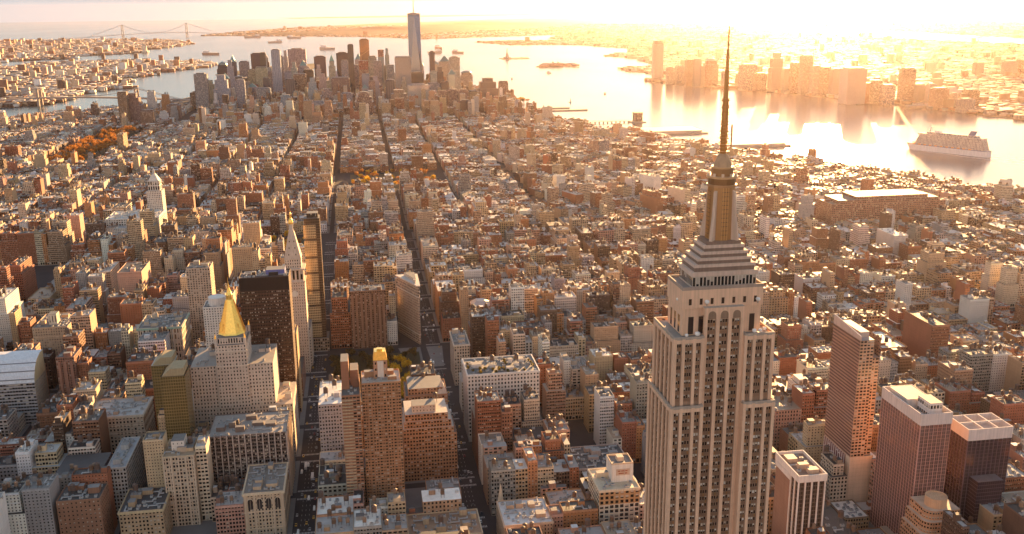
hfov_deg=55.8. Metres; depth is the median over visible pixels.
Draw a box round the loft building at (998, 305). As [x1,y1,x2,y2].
[993,300,1009,311]
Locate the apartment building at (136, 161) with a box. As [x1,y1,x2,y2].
[132,153,140,168]
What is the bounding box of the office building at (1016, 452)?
[1009,442,1023,470]
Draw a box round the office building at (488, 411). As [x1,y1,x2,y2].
[474,387,500,471]
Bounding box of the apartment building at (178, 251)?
[172,244,185,269]
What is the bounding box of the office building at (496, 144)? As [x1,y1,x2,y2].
[492,137,500,156]
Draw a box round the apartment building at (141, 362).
[126,344,161,378]
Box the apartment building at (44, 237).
[41,230,48,264]
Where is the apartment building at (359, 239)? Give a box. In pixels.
[354,229,364,245]
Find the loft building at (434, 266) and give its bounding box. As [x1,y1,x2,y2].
[428,256,448,294]
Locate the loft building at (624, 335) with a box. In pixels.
[618,326,631,352]
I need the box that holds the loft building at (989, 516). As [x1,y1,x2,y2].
[977,500,1004,530]
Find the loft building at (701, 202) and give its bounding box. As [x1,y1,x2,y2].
[697,195,706,210]
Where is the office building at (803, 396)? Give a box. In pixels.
[791,378,814,421]
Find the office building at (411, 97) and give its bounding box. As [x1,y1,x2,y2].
[409,94,414,105]
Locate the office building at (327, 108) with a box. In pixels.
[324,99,332,119]
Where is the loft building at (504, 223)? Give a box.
[498,214,513,237]
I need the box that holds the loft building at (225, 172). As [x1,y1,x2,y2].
[220,164,231,178]
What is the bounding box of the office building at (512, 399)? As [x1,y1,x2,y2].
[503,389,520,428]
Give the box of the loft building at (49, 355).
[43,348,58,388]
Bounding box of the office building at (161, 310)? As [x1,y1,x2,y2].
[152,305,166,313]
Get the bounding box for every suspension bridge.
[0,88,189,105]
[39,23,217,40]
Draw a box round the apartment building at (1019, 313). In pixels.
[1014,296,1023,324]
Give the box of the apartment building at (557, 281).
[551,269,564,291]
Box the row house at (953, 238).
[946,236,961,241]
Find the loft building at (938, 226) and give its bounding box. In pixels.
[932,219,947,231]
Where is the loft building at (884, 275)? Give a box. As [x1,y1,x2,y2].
[872,267,895,281]
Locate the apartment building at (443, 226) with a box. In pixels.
[437,218,448,233]
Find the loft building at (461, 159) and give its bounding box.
[457,152,465,165]
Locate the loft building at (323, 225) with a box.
[320,221,327,232]
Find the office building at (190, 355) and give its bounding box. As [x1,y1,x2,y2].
[183,343,206,387]
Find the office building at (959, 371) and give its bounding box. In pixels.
[937,355,973,383]
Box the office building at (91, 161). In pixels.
[87,152,95,168]
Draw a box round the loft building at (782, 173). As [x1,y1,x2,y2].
[774,169,791,178]
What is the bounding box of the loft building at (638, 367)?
[624,360,651,378]
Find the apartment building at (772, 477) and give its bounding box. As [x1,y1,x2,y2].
[770,474,774,484]
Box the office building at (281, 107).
[279,103,282,116]
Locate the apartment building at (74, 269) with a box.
[70,261,89,280]
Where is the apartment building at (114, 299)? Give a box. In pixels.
[107,288,130,322]
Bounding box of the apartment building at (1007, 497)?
[1001,490,1023,502]
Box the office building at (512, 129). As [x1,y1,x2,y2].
[507,126,514,139]
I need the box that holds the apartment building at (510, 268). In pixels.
[505,260,517,278]
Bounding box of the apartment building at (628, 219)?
[621,214,634,229]
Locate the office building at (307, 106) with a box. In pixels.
[303,98,312,121]
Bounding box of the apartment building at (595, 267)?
[582,260,603,272]
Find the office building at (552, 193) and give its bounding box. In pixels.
[547,184,557,206]
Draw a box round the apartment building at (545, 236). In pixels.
[539,228,551,244]
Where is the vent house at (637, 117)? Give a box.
[629,112,645,122]
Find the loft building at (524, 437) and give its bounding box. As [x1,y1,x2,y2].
[514,430,534,440]
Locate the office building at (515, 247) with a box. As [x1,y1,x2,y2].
[506,239,520,255]
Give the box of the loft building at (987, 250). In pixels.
[978,244,994,256]
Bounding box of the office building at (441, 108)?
[439,102,442,116]
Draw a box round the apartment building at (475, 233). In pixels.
[473,227,480,247]
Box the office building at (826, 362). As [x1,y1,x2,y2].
[820,358,830,380]
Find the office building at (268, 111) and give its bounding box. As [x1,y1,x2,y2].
[264,106,271,114]
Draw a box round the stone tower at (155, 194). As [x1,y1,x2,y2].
[146,168,167,221]
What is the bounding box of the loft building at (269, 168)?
[263,158,275,176]
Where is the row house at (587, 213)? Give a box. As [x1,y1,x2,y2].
[580,211,591,216]
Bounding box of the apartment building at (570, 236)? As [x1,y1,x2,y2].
[565,231,577,244]
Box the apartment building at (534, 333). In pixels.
[529,325,549,356]
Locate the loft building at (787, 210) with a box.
[780,206,796,216]
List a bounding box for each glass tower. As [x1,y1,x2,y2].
[151,349,177,430]
[160,360,195,440]
[303,211,329,350]
[869,384,952,533]
[943,412,1013,522]
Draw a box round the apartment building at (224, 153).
[218,145,230,158]
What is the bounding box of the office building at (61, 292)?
[58,282,69,301]
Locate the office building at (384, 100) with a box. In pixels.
[381,98,388,116]
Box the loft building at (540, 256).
[534,245,544,264]
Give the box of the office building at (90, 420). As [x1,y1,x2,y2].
[72,405,110,452]
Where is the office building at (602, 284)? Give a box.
[598,277,608,291]
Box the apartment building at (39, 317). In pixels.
[33,313,42,322]
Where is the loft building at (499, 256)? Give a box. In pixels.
[491,249,507,263]
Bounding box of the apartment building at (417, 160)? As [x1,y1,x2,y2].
[411,153,422,169]
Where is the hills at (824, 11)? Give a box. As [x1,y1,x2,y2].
[292,9,1023,18]
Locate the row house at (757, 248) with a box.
[751,245,761,251]
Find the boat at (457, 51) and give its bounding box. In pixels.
[452,49,463,53]
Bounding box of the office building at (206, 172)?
[200,164,213,185]
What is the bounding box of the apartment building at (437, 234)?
[434,227,440,249]
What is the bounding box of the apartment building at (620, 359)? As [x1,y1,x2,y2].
[611,351,627,371]
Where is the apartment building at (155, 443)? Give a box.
[142,430,167,486]
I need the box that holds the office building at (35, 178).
[33,175,39,192]
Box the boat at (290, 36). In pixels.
[287,35,300,38]
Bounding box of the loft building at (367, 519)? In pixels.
[354,504,381,533]
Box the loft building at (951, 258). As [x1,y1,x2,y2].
[942,250,958,268]
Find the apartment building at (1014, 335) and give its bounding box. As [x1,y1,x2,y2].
[1003,326,1023,345]
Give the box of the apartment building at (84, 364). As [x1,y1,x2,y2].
[77,351,92,380]
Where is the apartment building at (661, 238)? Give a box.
[655,231,667,252]
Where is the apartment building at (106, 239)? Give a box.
[100,232,111,262]
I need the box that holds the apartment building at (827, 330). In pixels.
[817,316,833,341]
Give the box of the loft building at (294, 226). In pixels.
[286,217,296,233]
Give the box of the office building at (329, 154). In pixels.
[325,146,333,162]
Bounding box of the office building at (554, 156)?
[546,149,557,162]
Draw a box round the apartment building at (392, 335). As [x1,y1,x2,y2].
[386,312,397,344]
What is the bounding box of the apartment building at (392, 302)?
[388,290,395,315]
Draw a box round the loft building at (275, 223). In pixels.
[270,212,280,234]
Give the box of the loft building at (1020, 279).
[1017,267,1023,300]
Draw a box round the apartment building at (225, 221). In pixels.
[221,216,236,242]
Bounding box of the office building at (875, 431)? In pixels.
[870,413,879,451]
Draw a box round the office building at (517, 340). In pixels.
[510,323,524,354]
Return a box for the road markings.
[146,241,486,533]
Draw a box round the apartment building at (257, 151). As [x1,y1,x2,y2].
[251,146,264,157]
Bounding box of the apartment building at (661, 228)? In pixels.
[655,223,665,235]
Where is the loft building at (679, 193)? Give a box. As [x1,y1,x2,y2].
[668,183,690,202]
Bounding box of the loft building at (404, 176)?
[399,168,409,186]
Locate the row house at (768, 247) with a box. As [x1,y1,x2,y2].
[764,245,773,251]
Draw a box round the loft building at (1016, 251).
[1006,247,1023,255]
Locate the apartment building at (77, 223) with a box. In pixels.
[63,210,85,241]
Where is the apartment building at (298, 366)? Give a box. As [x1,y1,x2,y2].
[294,324,302,411]
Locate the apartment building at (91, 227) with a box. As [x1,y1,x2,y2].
[85,218,104,247]
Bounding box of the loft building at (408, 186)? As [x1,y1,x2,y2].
[403,179,413,204]
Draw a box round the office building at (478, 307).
[468,303,488,353]
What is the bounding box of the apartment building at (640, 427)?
[632,409,644,462]
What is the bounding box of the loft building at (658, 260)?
[653,254,662,269]
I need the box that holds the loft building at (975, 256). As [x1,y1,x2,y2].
[965,249,985,264]
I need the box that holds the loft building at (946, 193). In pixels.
[940,188,956,197]
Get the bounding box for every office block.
[209,410,294,495]
[402,392,457,481]
[403,372,447,403]
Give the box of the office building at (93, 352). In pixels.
[85,349,98,361]
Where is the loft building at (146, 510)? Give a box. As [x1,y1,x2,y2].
[117,483,172,533]
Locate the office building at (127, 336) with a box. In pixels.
[121,323,133,358]
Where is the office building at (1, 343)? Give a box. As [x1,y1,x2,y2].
[0,337,4,349]
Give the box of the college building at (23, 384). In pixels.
[0,349,48,424]
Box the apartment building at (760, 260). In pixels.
[750,254,772,279]
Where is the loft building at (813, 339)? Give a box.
[804,330,824,345]
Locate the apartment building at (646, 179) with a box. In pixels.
[639,170,660,190]
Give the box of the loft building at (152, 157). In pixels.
[146,150,161,165]
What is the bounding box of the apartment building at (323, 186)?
[317,176,330,202]
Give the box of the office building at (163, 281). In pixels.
[154,273,168,296]
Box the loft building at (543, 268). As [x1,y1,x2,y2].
[538,261,555,275]
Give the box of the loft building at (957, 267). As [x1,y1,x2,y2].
[951,258,971,275]
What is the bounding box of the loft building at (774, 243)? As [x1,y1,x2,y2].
[768,236,780,251]
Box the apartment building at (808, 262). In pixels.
[796,254,818,272]
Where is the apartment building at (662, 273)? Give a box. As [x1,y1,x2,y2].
[648,265,673,283]
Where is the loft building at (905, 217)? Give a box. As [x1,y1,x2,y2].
[900,211,913,223]
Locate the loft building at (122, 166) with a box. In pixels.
[118,157,126,175]
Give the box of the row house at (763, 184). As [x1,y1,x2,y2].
[754,181,765,186]
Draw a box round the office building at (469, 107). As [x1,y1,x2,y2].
[468,101,471,114]
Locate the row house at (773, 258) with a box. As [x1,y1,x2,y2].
[769,256,776,262]
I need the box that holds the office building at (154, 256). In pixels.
[142,243,164,278]
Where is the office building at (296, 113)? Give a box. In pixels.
[293,110,299,116]
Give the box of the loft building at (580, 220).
[569,214,587,233]
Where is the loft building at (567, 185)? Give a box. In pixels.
[559,179,574,194]
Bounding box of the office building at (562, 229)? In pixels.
[550,223,569,244]
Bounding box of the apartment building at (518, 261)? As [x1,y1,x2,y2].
[514,256,526,267]
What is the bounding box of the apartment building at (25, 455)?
[15,438,37,478]
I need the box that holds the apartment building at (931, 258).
[916,246,946,282]
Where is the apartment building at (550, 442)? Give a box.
[539,427,564,459]
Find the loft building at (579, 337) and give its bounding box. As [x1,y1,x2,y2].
[574,327,585,355]
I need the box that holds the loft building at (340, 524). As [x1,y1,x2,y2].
[315,507,353,533]
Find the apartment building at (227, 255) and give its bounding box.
[222,238,230,278]
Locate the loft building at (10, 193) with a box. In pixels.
[3,182,16,202]
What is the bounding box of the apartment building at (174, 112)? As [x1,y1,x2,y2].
[170,104,178,119]
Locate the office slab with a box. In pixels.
[238,265,300,419]
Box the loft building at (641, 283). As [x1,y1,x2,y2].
[637,274,662,294]
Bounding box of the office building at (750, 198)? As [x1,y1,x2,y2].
[745,191,756,211]
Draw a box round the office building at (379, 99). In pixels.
[378,95,381,107]
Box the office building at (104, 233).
[101,231,111,236]
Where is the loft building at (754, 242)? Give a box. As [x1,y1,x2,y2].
[746,239,764,247]
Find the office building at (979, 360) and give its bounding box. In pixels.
[959,342,993,391]
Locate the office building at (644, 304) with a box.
[631,290,654,323]
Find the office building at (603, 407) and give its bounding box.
[594,381,613,444]
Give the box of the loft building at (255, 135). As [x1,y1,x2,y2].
[251,127,260,139]
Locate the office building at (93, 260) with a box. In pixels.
[87,253,102,266]
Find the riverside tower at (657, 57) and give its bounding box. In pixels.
[647,40,663,80]
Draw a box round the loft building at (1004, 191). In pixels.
[993,181,1013,201]
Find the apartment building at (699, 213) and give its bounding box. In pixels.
[695,208,703,221]
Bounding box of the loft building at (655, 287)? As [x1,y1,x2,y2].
[645,278,666,295]
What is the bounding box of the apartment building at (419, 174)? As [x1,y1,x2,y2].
[416,169,424,187]
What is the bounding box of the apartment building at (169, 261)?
[164,252,177,277]
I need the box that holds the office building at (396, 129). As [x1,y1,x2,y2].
[395,120,397,134]
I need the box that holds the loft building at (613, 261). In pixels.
[609,253,627,268]
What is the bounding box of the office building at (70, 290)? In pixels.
[62,280,79,311]
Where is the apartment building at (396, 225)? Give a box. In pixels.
[386,221,400,236]
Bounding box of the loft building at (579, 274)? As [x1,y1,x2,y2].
[572,266,590,282]
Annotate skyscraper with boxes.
[117,91,130,121]
[128,93,143,123]
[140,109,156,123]
[166,103,181,118]
[190,91,196,108]
[193,72,210,109]
[209,80,214,103]
[213,74,230,105]
[217,62,227,74]
[224,73,231,95]
[227,60,236,95]
[230,56,237,75]
[234,76,246,81]
[235,79,246,108]
[239,61,249,76]
[247,83,257,99]
[248,69,255,83]
[250,52,259,68]
[255,66,267,86]
[256,87,271,102]
[260,52,266,66]
[263,77,270,87]
[268,71,273,92]
[271,49,282,94]
[280,94,291,104]
[281,55,284,84]
[283,50,288,71]
[284,71,291,85]
[285,78,294,95]
[288,48,306,73]
[291,62,297,77]
[293,73,306,91]
[299,60,306,72]
[303,69,313,82]
[308,78,317,99]
[313,100,323,108]
[314,55,326,81]
[316,65,320,77]
[319,73,326,89]
[320,88,332,107]
[326,55,335,90]
[331,77,349,96]
[336,52,348,76]
[341,60,348,76]
[341,92,352,101]
[347,44,355,93]
[353,91,375,113]
[354,64,359,89]
[355,54,359,65]
[358,49,369,91]
[359,38,368,68]
[362,73,369,89]
[362,85,367,91]
[368,55,376,76]
[369,80,375,106]
[373,61,382,87]
[373,76,380,108]
[378,49,384,87]
[379,85,384,97]
[385,48,388,79]
[385,79,394,98]
[387,64,394,80]
[391,89,408,111]
[394,56,411,88]
[401,77,406,93]
[407,0,421,71]
[407,83,428,108]
[411,72,423,82]
[426,82,439,90]
[429,51,434,82]
[430,70,436,82]
[436,67,444,83]
[438,56,448,80]
[438,90,447,105]
[440,81,448,93]
[447,69,455,88]
[447,89,457,106]
[448,56,459,71]
[455,71,461,100]
[459,89,467,101]
[460,70,472,86]
[460,99,469,110]
[468,90,478,98]
[477,77,498,99]
[498,81,507,95]
[643,26,774,533]
[665,66,673,84]
[674,65,683,84]
[684,59,692,85]
[692,58,701,86]
[700,66,704,86]
[703,58,718,86]
[721,71,724,85]
[735,73,737,84]
[738,63,757,90]
[753,72,766,91]
[767,52,782,91]
[780,68,789,89]
[788,62,798,93]
[797,55,812,94]
[808,65,821,95]
[818,66,831,96]
[828,68,839,93]
[838,67,867,104]
[865,82,869,102]
[869,80,882,103]
[879,84,895,104]
[896,67,916,100]
[913,84,925,102]
[924,83,936,100]
[928,87,949,109]
[949,92,957,105]
[955,98,975,112]
[962,89,979,105]
[972,62,983,74]
[1000,61,1017,74]
[1016,59,1023,74]
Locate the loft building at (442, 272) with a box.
[432,267,448,308]
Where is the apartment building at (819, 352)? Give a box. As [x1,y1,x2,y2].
[808,341,831,359]
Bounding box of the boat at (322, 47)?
[319,45,334,49]
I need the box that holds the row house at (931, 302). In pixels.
[919,296,937,309]
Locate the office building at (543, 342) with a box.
[538,333,549,359]
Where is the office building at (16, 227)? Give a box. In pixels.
[13,222,19,230]
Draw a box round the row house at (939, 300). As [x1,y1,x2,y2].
[929,296,945,307]
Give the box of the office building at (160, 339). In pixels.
[138,326,170,351]
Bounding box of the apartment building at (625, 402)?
[614,395,632,426]
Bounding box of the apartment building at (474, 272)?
[463,262,484,282]
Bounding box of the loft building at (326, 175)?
[320,169,331,188]
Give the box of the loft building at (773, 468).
[770,450,784,473]
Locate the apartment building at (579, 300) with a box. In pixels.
[576,286,582,313]
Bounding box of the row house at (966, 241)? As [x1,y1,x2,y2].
[960,239,971,248]
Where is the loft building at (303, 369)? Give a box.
[300,356,305,396]
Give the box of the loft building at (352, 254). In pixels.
[348,247,357,269]
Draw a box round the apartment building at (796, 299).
[793,290,799,317]
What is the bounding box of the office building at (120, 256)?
[107,244,130,268]
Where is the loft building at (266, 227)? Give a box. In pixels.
[261,220,270,235]
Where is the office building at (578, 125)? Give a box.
[574,119,583,133]
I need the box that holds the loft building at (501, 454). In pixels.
[483,449,515,504]
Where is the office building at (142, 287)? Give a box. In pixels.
[133,279,147,298]
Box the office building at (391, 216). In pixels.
[384,208,398,222]
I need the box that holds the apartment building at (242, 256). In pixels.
[231,239,252,275]
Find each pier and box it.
[524,107,569,108]
[552,109,587,110]
[591,120,628,122]
[640,126,707,134]
[732,142,791,147]
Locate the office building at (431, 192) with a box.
[428,187,438,207]
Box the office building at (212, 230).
[209,227,217,234]
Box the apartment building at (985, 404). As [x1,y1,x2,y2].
[977,394,995,413]
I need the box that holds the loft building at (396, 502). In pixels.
[387,486,405,513]
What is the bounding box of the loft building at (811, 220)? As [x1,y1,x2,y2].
[805,214,817,229]
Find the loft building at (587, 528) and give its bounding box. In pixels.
[558,518,604,533]
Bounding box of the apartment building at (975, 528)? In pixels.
[967,523,992,533]
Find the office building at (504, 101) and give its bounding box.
[502,94,506,107]
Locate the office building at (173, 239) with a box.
[167,230,184,251]
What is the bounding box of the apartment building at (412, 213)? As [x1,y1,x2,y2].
[408,206,421,228]
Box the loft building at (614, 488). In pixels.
[588,453,640,524]
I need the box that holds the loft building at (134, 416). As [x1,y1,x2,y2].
[94,394,155,469]
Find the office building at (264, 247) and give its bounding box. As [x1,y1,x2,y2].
[258,240,272,257]
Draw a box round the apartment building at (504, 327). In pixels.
[499,319,514,347]
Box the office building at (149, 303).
[141,296,156,317]
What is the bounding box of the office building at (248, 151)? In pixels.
[246,145,250,158]
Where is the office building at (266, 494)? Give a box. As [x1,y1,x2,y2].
[242,461,289,533]
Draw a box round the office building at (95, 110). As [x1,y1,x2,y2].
[90,101,99,115]
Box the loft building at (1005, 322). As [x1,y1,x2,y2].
[994,317,1020,330]
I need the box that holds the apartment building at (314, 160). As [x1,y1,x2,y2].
[304,152,317,167]
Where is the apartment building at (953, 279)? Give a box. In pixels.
[949,271,974,290]
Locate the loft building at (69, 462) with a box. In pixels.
[55,452,111,474]
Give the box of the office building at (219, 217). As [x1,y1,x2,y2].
[217,212,225,223]
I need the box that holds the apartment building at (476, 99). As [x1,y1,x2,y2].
[473,94,478,111]
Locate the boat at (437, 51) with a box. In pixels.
[428,49,441,53]
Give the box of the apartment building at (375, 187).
[370,177,381,198]
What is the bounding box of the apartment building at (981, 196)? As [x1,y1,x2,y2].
[976,192,986,202]
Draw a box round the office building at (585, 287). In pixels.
[579,283,590,302]
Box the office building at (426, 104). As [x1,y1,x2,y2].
[424,100,428,112]
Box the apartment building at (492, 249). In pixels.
[478,243,497,262]
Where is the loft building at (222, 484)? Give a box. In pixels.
[210,474,229,521]
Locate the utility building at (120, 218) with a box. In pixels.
[105,209,165,232]
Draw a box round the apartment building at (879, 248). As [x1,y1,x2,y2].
[868,243,892,253]
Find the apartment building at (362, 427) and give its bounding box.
[361,407,364,448]
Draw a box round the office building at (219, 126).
[217,121,220,135]
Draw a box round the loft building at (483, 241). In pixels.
[477,232,490,247]
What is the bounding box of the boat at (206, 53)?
[202,51,218,54]
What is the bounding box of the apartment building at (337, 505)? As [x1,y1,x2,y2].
[316,490,353,516]
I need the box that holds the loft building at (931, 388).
[924,380,947,407]
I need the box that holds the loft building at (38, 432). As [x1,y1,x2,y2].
[26,421,51,441]
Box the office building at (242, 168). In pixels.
[239,162,246,177]
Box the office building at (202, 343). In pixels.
[195,336,205,345]
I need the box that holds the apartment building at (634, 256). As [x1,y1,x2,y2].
[629,249,640,266]
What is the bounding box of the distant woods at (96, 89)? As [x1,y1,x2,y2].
[13,40,187,106]
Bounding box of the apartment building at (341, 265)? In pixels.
[334,255,348,280]
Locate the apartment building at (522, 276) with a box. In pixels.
[513,271,531,284]
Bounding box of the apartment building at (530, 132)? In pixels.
[526,124,534,137]
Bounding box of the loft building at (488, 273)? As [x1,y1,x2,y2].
[483,265,494,282]
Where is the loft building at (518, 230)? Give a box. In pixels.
[513,223,526,235]
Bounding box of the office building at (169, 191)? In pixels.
[162,182,174,203]
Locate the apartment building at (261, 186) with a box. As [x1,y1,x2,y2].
[254,180,268,196]
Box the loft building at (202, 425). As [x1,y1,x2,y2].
[197,421,208,431]
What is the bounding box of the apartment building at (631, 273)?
[621,260,640,290]
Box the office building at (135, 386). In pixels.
[125,370,145,397]
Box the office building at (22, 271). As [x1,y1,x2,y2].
[9,255,37,301]
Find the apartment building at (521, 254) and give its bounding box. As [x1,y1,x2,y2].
[518,251,528,258]
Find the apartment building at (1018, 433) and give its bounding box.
[1011,423,1023,448]
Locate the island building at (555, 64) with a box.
[548,61,562,65]
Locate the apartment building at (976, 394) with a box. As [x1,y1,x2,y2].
[962,380,984,413]
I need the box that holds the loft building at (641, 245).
[637,237,645,254]
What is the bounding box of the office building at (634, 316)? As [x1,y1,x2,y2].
[624,308,644,330]
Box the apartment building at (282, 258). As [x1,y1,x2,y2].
[280,253,284,265]
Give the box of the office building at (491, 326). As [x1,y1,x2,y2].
[485,310,498,356]
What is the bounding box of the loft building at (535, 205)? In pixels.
[529,199,544,217]
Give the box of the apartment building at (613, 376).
[605,369,629,383]
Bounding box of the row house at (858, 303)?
[853,299,864,308]
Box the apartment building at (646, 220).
[636,214,656,224]
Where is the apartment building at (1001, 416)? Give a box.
[998,413,1014,425]
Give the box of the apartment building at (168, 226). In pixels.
[161,218,177,234]
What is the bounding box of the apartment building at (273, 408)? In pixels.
[269,405,295,462]
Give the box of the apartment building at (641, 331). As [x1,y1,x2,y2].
[629,316,652,351]
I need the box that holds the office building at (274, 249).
[269,239,278,263]
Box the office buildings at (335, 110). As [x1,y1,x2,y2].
[0,72,646,434]
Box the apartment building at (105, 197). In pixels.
[100,191,110,204]
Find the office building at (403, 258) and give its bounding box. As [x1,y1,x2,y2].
[396,245,411,274]
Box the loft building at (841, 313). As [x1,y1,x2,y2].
[830,309,855,321]
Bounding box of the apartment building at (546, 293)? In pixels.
[540,283,553,304]
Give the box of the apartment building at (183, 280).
[180,273,187,291]
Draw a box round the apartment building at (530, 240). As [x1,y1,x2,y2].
[514,233,535,246]
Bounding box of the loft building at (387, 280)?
[382,273,392,304]
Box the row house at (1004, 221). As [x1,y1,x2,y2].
[996,218,1006,223]
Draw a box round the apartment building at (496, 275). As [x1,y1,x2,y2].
[493,268,500,283]
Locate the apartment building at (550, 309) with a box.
[537,299,556,332]
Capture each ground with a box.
[21,97,1014,533]
[64,132,139,160]
[215,63,313,74]
[333,351,420,398]
[350,172,437,188]
[499,57,529,59]
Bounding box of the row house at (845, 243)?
[840,240,849,246]
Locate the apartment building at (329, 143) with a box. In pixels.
[326,136,334,154]
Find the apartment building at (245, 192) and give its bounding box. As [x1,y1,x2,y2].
[238,187,248,204]
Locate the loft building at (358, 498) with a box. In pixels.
[353,484,363,508]
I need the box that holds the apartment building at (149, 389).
[122,376,157,430]
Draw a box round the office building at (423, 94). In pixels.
[421,88,425,98]
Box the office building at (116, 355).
[107,343,126,369]
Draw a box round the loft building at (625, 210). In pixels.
[620,207,632,215]
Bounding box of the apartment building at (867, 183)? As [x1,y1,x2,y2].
[860,175,873,190]
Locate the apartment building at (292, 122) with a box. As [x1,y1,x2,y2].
[289,114,296,133]
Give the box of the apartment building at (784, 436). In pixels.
[778,421,802,451]
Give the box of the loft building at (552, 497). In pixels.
[545,488,585,504]
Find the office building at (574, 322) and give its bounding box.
[564,312,584,337]
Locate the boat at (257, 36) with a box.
[244,34,260,37]
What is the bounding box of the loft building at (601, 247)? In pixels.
[593,237,609,263]
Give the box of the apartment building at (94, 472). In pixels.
[71,462,117,531]
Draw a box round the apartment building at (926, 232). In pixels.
[921,227,932,240]
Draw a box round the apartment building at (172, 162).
[167,157,181,174]
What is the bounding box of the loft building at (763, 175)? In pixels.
[758,168,769,181]
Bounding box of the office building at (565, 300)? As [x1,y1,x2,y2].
[554,286,575,313]
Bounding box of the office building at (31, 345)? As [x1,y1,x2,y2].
[13,339,49,394]
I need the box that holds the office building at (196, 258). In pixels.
[191,255,201,261]
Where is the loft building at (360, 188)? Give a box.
[354,182,365,197]
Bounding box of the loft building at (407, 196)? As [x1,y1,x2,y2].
[405,190,418,211]
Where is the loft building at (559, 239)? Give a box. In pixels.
[554,231,566,244]
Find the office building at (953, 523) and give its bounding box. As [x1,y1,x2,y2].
[941,510,969,533]
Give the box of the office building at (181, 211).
[177,203,194,215]
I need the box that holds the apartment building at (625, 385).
[617,381,629,398]
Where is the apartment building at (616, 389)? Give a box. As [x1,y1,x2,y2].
[607,382,623,396]
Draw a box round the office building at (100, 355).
[93,345,111,365]
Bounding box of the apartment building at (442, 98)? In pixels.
[439,95,446,112]
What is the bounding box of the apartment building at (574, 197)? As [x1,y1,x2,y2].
[562,188,583,204]
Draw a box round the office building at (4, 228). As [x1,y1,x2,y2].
[0,226,8,231]
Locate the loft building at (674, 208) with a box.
[667,201,679,215]
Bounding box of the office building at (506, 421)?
[500,398,512,451]
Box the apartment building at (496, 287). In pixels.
[490,282,503,293]
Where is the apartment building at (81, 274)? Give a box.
[75,265,89,289]
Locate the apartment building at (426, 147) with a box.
[422,142,431,153]
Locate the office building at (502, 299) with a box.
[489,289,509,310]
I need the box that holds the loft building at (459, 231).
[453,225,472,246]
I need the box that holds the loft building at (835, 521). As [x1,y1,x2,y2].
[822,495,857,533]
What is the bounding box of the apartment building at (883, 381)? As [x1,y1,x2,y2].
[876,375,902,397]
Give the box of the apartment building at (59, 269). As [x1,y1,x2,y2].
[53,262,64,298]
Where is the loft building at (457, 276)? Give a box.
[451,268,464,293]
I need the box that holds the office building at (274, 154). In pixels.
[271,151,279,164]
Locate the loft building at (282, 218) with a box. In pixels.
[279,211,286,234]
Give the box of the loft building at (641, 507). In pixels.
[638,483,644,519]
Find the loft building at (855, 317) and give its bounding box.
[841,312,860,321]
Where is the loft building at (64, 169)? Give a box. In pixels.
[58,160,71,178]
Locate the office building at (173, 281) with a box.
[166,269,180,291]
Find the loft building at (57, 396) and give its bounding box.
[50,388,72,401]
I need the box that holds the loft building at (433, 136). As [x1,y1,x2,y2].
[429,129,437,147]
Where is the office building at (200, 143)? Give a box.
[195,138,206,153]
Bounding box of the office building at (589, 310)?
[582,297,596,334]
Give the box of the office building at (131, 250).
[119,241,137,261]
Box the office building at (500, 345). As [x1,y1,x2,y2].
[496,333,505,355]
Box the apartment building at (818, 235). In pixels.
[809,223,828,249]
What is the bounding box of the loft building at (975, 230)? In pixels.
[965,223,987,233]
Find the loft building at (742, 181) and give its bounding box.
[736,174,751,187]
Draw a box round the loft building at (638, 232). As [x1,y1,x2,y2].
[629,221,650,240]
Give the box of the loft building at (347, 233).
[336,227,353,245]
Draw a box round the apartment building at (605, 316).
[597,308,612,321]
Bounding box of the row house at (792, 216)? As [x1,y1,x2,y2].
[788,214,798,217]
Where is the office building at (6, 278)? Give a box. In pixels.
[0,261,14,288]
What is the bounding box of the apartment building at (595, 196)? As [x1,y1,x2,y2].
[590,189,602,207]
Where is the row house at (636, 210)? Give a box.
[631,207,639,213]
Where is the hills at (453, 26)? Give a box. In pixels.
[249,21,596,35]
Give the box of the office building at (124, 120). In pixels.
[121,112,127,125]
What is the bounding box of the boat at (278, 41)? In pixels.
[268,39,281,42]
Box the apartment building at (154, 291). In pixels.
[147,281,163,298]
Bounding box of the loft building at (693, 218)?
[685,212,698,231]
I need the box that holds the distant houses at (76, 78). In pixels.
[0,37,217,107]
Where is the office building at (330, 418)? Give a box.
[318,374,343,451]
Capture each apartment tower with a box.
[55,344,81,393]
[162,433,201,525]
[186,255,215,345]
[203,294,225,346]
[349,280,387,348]
[361,347,404,505]
[787,374,808,388]
[823,314,880,502]
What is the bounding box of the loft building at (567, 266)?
[560,256,574,277]
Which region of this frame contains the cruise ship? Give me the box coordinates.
[907,126,991,157]
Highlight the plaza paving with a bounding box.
[398,346,443,365]
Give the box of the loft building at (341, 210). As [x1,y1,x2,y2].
[335,199,348,220]
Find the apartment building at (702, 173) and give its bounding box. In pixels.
[697,168,710,178]
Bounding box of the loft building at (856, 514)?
[831,499,868,528]
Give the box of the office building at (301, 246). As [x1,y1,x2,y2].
[298,243,304,262]
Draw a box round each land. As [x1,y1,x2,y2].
[0,44,202,107]
[205,18,792,38]
[478,12,1023,119]
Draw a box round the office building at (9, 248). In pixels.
[0,228,18,264]
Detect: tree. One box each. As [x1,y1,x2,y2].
[330,359,339,369]
[332,369,340,376]
[346,347,355,355]
[358,351,367,357]
[365,361,372,368]
[384,344,394,354]
[387,354,394,363]
[391,364,401,371]
[393,354,405,365]
[401,358,411,371]
[407,346,416,359]
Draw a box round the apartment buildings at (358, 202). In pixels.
[0,72,1023,523]
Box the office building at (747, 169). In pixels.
[741,160,752,175]
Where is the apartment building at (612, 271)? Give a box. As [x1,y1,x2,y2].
[604,267,619,280]
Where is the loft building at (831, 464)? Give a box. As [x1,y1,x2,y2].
[816,445,847,500]
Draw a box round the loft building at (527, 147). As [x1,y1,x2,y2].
[520,141,533,154]
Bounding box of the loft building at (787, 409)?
[771,385,801,450]

